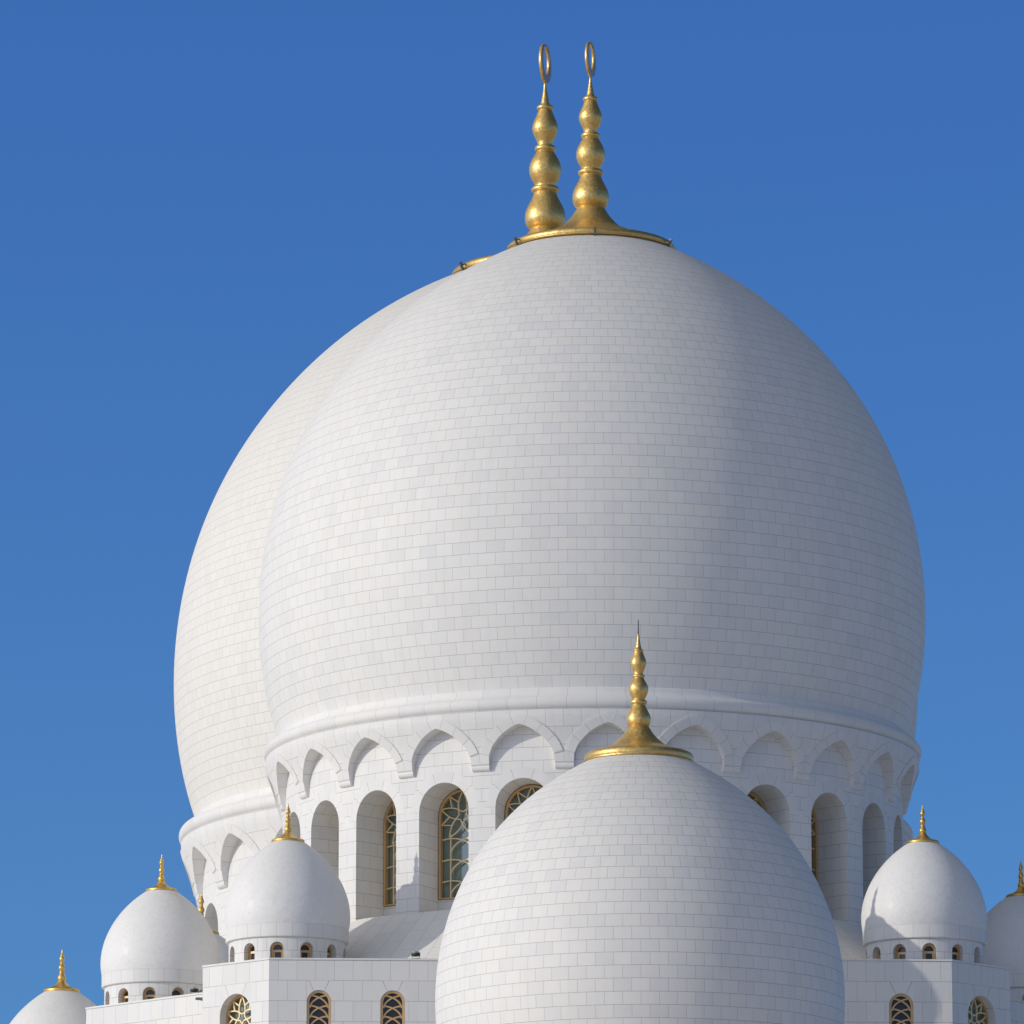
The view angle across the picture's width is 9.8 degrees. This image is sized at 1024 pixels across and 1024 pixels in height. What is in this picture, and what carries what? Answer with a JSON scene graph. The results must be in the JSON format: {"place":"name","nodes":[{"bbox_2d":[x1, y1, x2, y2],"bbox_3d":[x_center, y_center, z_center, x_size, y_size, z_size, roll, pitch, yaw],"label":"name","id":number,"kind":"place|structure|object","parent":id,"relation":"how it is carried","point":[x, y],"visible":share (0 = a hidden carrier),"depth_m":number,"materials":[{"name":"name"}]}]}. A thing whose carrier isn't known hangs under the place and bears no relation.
{"place":"outdoors","nodes":[
{"label":"outdoors","id":0,"kind":"place"},
{"bbox_2d":[198,892,228,962],"bbox_3d":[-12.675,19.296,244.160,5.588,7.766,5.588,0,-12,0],"label":"dome","id":1,"kind":"structure","parent":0,"point":[223,949],"depth_m":243.49,"materials":[{"name":"white stone"}]},
{"bbox_2d":[0,0,1023,1023],"label":"sky","id":2,"kind":"structure","parent":0,"point":[200,199],"materials":[{"name":"blue"}]},
{"label":"ground","id":3,"kind":"structure","parent":0,"visible":0},
{"bbox_2d":[85,992,202,1023],"bbox_3d":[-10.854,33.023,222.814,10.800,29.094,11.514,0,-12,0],"label":"corner block","id":4,"kind":"structure","parent":3,"relation":"on","point":[183,1009],"depth_m":222.03,"materials":[{"name":"stone"}]},
{"bbox_2d":[100,855,220,1004],"bbox_3d":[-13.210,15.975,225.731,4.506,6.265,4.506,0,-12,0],"label":"dome","id":5,"kind":"structure","parent":4,"relation":"on","point":[160,941],"depth_m":223.88,"materials":[{"name":"white stone"}]},
{"bbox_2d":[122,990,127,1002],"bbox_3d":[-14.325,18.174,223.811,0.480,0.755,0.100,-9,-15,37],"label":"window","id":6,"kind":"structure","parent":5,"relation":"in","point":[125,994],"depth_m":223.88,"materials":[{"name":"gold glass"}]},
{"bbox_2d":[144,988,155,999],"bbox_3d":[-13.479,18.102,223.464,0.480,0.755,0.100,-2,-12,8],"label":"window","id":7,"kind":"structure","parent":5,"relation":"in","point":[150,993],"depth_m":223.49,"materials":[{"name":"gold glass"}]},
{"bbox_2d":[172,988,181,995],"bbox_3d":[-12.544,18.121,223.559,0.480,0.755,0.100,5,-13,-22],"label":"window","id":8,"kind":"structure","parent":5,"relation":"in","point":[176,991],"depth_m":223.60,"materials":[{"name":"gold glass"}]},
{"bbox_2d":[190,987,198,993],"bbox_3d":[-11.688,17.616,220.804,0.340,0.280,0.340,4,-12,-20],"label":"floodlight","id":9,"kind":"object","parent":4,"relation":"on","point":[194,989],"visible":1,"depth_m":220.69,"materials":[{"name":"metal"}]},
{"bbox_2d":[202,958,437,1023],"bbox_3d":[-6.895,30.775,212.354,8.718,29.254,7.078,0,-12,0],"label":"corner block","id":10,"kind":"structure","parent":3,"relation":"on","point":[268,991],"depth_m":211.87,"materials":[{"name":"stone"}]},
{"bbox_2d":[226,995,250,1023],"bbox_3d":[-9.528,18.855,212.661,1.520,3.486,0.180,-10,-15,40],"label":"window","id":11,"kind":"structure","parent":10,"relation":"in","point":[239,1010],"depth_m":213.05,"materials":[{"name":"gold glass"}]},
{"bbox_2d":[224,803,349,961],"bbox_3d":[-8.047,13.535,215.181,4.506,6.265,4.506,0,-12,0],"label":"dome","id":12,"kind":"structure","parent":10,"relation":"on","point":[287,897],"depth_m":213.34,"materials":[{"name":"white stone"}]},
{"bbox_2d":[248,944,254,959],"bbox_3d":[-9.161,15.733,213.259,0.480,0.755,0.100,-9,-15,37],"label":"window","id":13,"kind":"structure","parent":12,"relation":"in","point":[251,951],"depth_m":213.31,"materials":[{"name":"gold glass"}]},
{"bbox_2d":[271,943,283,957],"bbox_3d":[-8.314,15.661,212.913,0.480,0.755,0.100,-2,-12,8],"label":"window","id":14,"kind":"structure","parent":12,"relation":"in","point":[277,950],"depth_m":212.90,"materials":[{"name":"gold glass"}]},
{"bbox_2d":[300,943,310,957],"bbox_3d":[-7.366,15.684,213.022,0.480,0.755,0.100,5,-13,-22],"label":"window","id":15,"kind":"structure","parent":12,"relation":"in","point":[305,950],"depth_m":213.05,"materials":[{"name":"gold glass"}]},
{"bbox_2d":[327,946,330,957],"bbox_3d":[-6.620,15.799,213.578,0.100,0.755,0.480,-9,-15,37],"label":"window","id":16,"kind":"structure","parent":12,"relation":"in","point":[329,949],"depth_m":213.68,"materials":[{"name":"gold glass"}]},
{"bbox_2d":[307,991,330,1023],"bbox_3d":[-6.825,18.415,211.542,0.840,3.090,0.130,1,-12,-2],"label":"window","id":17,"kind":"structure","parent":10,"relation":"in","point":[318,1002],"depth_m":211.75,"materials":[{"name":"gold glass"}]},
{"bbox_2d":[381,991,404,1023],"bbox_3d":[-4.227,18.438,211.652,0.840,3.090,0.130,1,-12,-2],"label":"window","id":18,"kind":"structure","parent":10,"relation":"in","point":[392,1002],"depth_m":211.86,"materials":[{"name":"gold glass"}]},
{"bbox_2d":[411,951,419,958],"bbox_3d":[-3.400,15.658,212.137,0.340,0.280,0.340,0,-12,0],"label":"floodlight","id":19,"kind":"object","parent":10,"relation":"on","point":[415,954],"visible":1,"depth_m":212.03,"materials":[{"name":"metal"}]},
{"bbox_2d":[307,990,904,1023],"bbox_3d":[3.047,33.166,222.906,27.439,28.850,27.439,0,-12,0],"label":"hall tower","id":20,"kind":"structure","parent":3,"relation":"on","point":[404,1011],"depth_m":214.61,"materials":[{"name":"stone"}]},
{"bbox_2d":[259,42,925,958],"bbox_3d":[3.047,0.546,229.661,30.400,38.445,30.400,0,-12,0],"label":"great dome","id":21,"kind":"structure","parent":20,"relation":"on","point":[533,486],"depth_m":219.28,"materials":[{"name":"stone"}]},
{"bbox_2d":[384,802,395,906],"bbox_3d":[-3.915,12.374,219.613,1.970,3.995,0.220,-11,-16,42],"label":"window","id":22,"kind":"structure","parent":21,"relation":"in","point":[390,816],"depth_m":220.08,"materials":[{"name":"gold glass"}]},
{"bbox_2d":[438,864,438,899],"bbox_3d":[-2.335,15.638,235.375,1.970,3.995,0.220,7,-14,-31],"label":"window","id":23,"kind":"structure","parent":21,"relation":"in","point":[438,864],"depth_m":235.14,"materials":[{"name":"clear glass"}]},
{"bbox_2d":[439,789,468,899],"bbox_3d":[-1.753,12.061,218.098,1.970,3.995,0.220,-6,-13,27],"label":"window","id":24,"kind":"structure","parent":21,"relation":"in","point":[454,810],"depth_m":218.32,"materials":[{"name":"gold glass"}]},
{"bbox_2d":[505,785,541,819],"bbox_3d":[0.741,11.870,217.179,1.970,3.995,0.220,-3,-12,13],"label":"window","id":25,"kind":"structure","parent":21,"relation":"in","point":[522,794],"depth_m":217.57,"materials":[{"name":"gold glass"}]},
{"bbox_2d":[747,792,765,810],"bbox_3d":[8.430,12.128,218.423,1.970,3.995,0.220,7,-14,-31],"label":"window","id":26,"kind":"structure","parent":21,"relation":"in","point":[750,794],"depth_m":219.01,"materials":[{"name":"gold glass"}]},
{"bbox_2d":[811,809,817,881],"bbox_3d":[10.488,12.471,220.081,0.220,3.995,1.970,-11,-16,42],"label":"window","id":27,"kind":"structure","parent":21,"relation":"in","point":[813,818],"depth_m":220.73,"materials":[{"name":"gold glass"}]},
{"bbox_2d":[842,959,1010,1023],"bbox_3d":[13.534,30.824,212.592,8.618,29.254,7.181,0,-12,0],"label":"corner block","id":28,"kind":"structure","parent":3,"relation":"on","point":[943,991],"depth_m":212.13,"materials":[{"name":"stone"}]},
{"bbox_2d":[889,994,912,1023],"bbox_3d":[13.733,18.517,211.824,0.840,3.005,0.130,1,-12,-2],"label":"window","id":29,"kind":"structure","parent":28,"relation":"in","point":[900,1005],"depth_m":212.01,"materials":[{"name":"gold glass"}]},
{"bbox_2d":[861,805,986,963],"bbox_3d":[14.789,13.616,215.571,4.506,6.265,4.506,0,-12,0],"label":"dome","id":30,"kind":"structure","parent":28,"relation":"on","point":[923,898],"depth_m":213.72,"materials":[{"name":"white stone"}]},
{"bbox_2d":[896,945,905,958],"bbox_3d":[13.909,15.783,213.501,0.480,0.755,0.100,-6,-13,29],"label":"window","id":31,"kind":"structure","parent":30,"relation":"in","point":[901,950],"depth_m":213.52,"materials":[{"name":"gold glass"}]},
{"bbox_2d":[922,944,935,958],"bbox_3d":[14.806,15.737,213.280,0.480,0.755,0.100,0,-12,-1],"label":"window","id":32,"kind":"structure","parent":30,"relation":"in","point":[928,951],"depth_m":213.26,"materials":[{"name":"gold glass"}]},
{"bbox_2d":[952,945,959,959],"bbox_3d":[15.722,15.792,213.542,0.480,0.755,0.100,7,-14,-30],"label":"window","id":33,"kind":"structure","parent":30,"relation":"in","point":[955,950],"depth_m":213.57,"materials":[{"name":"gold glass"}]},
{"bbox_2d":[968,997,987,1023],"bbox_3d":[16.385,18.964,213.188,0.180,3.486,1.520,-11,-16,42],"label":"window","id":34,"kind":"structure","parent":28,"relation":"in","point":[977,1012],"depth_m":213.62,"materials":[{"name":"gold glass"}]},
{"bbox_2d":[1010,999,1023,1023],"bbox_3d":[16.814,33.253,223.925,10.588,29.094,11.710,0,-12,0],"label":"corner block","id":35,"kind":"structure","parent":3,"relation":"on","point":[1017,1011],"depth_m":222.36,"materials":[{"name":"stone"}]},
{"bbox_2d":[983,860,1023,1000],"bbox_3d":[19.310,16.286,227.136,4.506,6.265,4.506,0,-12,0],"label":"dome","id":36,"kind":"structure","parent":35,"relation":"on","point":[1003,946],"depth_m":225.34,"materials":[{"name":"white stone"}]},
{"bbox_3d":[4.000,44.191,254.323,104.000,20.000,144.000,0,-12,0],"label":"prayer hall","id":37,"kind":"object","parent":3,"relation":"on","visible":0},
{"bbox_2d":[435,620,844,1023],"bbox_3d":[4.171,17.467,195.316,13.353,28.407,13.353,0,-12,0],"label":"dome","id":38,"kind":"structure","parent":37,"relation":"on","point":[638,872],"depth_m":191.17,"materials":[{"name":"stone"}]},
{"bbox_3d":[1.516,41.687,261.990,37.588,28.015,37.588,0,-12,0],"label":"hall tower","id":39,"kind":"object","parent":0,"visible":0},
{"bbox_2d":[10,949,95,1023],"bbox_3d":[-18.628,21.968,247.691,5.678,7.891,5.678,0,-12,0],"label":"dome","id":40,"kind":"structure","parent":39,"relation":"on","point":[61,1001],"depth_m":246.59,"materials":[{"name":"white stone"}]},
{"bbox_2d":[174,44,917,938],"bbox_3d":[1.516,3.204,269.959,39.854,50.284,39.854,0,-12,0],"label":"great dome","id":41,"kind":"structure","parent":39,"relation":"on","point":[226,734],"depth_m":262.07,"materials":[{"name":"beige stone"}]}
]}

